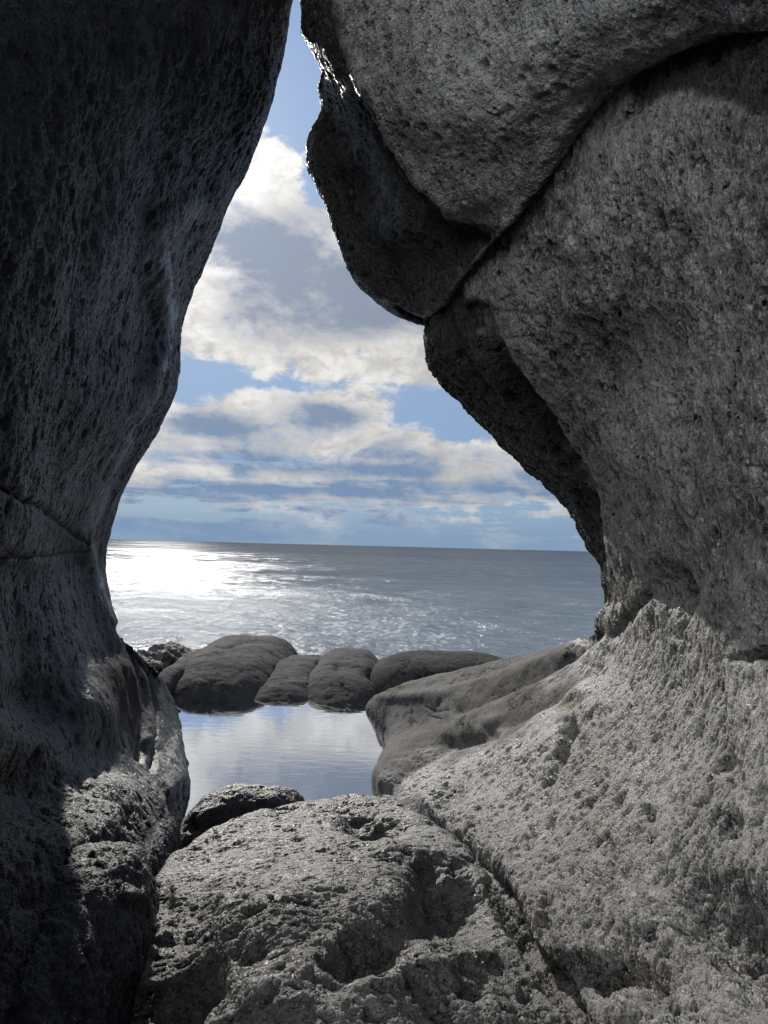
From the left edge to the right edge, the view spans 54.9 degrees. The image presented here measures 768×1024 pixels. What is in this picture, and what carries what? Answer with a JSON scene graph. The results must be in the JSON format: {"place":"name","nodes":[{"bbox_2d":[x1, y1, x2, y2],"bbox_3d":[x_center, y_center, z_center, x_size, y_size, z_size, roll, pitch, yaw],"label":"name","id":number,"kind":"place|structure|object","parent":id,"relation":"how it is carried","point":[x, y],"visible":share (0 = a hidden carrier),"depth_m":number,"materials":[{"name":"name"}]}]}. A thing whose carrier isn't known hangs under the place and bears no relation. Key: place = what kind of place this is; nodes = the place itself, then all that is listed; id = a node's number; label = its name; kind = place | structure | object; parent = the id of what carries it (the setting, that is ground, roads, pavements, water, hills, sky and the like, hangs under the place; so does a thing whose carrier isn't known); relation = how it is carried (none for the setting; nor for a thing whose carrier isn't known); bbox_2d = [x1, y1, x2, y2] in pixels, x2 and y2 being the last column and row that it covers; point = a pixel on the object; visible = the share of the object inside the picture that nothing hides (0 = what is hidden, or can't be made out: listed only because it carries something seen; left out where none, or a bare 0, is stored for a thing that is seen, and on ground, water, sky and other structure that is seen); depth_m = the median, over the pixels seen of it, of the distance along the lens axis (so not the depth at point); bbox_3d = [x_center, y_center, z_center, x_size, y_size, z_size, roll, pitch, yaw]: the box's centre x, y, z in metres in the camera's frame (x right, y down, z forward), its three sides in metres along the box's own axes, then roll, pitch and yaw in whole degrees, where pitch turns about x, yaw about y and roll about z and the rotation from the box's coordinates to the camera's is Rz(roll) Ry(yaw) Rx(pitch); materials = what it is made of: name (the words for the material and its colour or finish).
{"place":"outdoors","nodes":[
{"label":"outdoors","id":0,"kind":"place"},
{"bbox_2d":[0,0,292,1023],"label":"rock wall","id":1,"kind":"structure","parent":0,"point":[130,132],"depth_m":2.33,"materials":[{"name":"grey stone"}]},
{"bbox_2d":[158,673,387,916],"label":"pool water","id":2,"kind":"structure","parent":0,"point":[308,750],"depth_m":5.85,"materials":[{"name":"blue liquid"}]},
{"bbox_2d":[109,0,586,550],"label":"sky","id":3,"kind":"structure","parent":0,"point":[303,410],"materials":[{"name":"blue"}]},
{"bbox_2d":[106,539,603,659],"bbox_3d":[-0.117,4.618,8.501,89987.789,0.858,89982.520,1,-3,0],"label":"sea","id":4,"kind":"structure","parent":0,"point":[380,602],"depth_m":61.63,"materials":[{"name":"liquid"}]},
{"bbox_2d":[365,31,767,1023],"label":"rock wall","id":5,"kind":"structure","parent":0,"point":[595,337],"depth_m":2.40,"materials":[{"name":"grey stone"}]},
{"bbox_2d":[299,0,767,325],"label":"boulder","id":6,"kind":"object","parent":5,"relation":"on","point":[443,135],"visible":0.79,"depth_m":2.58,"materials":[{"name":"grey stone"}]},
{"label":"ground","id":7,"kind":"structure","parent":0,"visible":0},
{"bbox_2d":[5,841,159,1023],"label":"boulder","id":8,"kind":"object","parent":7,"relation":"on","point":[86,957],"visible":0.71,"depth_m":1.68,"materials":[{"name":"grey stone"}]},
{"bbox_2d":[137,641,196,672],"bbox_3d":[-2.963,2.056,9.912,0.891,0.578,3.096,1,-3,0],"label":"rock","id":9,"kind":"object","parent":7,"relation":"on","point":[161,657],"visible":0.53,"depth_m":9.67,"materials":[{"name":"grey stone"}]},
{"bbox_2d":[160,648,201,694],"bbox_3d":[-2.259,1.990,8.735,0.370,0.619,2.996,1,-3,0],"label":"rock","id":10,"kind":"object","parent":7,"relation":"on","point":[171,676],"visible":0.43,"depth_m":7.81,"materials":[{"name":"grey stone"}]},
{"bbox_2d":[172,634,297,702],"bbox_3d":[-1.808,1.969,9.213,1.442,0.728,4.024,1,-3,0],"label":"rock","id":11,"kind":"object","parent":7,"relation":"on","point":[232,668],"visible":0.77,"depth_m":7.99,"materials":[{"name":"grey stone"}]},
{"bbox_2d":[180,783,304,847],"bbox_3d":[-0.723,1.810,4.124,1.001,0.530,0.810,1,-3,0],"label":"rock","id":12,"kind":"object","parent":7,"relation":"on","point":[220,806],"visible":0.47,"depth_m":4.01,"materials":[{"name":"grey stone"}]},
{"bbox_2d":[251,655,321,700],"bbox_3d":[-1.123,2.055,8.906,1.160,0.567,3.513,1,-3,0],"label":"rock","id":13,"kind":"object","parent":7,"relation":"on","point":[287,680],"visible":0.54,"depth_m":7.97,"materials":[{"name":"grey stone"}]},
{"bbox_2d":[307,648,378,705],"bbox_3d":[-0.441,2.050,9.010,0.991,0.622,3.600,1,-3,0],"label":"rock","id":14,"kind":"object","parent":7,"relation":"on","point":[339,676],"visible":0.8,"depth_m":7.92,"materials":[{"name":"grey stone"}]},
{"bbox_2d":[129,793,571,1023],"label":"boulder","id":15,"kind":"object","parent":7,"relation":"on","point":[252,930],"visible":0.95,"depth_m":1.91,"materials":[{"name":"grey stone"}]},
{"bbox_2d":[369,650,502,692],"bbox_3d":[0.738,1.960,8.621,1.997,0.620,1.610,1,-3,0],"label":"rock","id":16,"kind":"object","parent":7,"relation":"on","point":[391,671],"visible":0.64,"depth_m":8.20,"materials":[{"name":"grey stone"}]}
]}

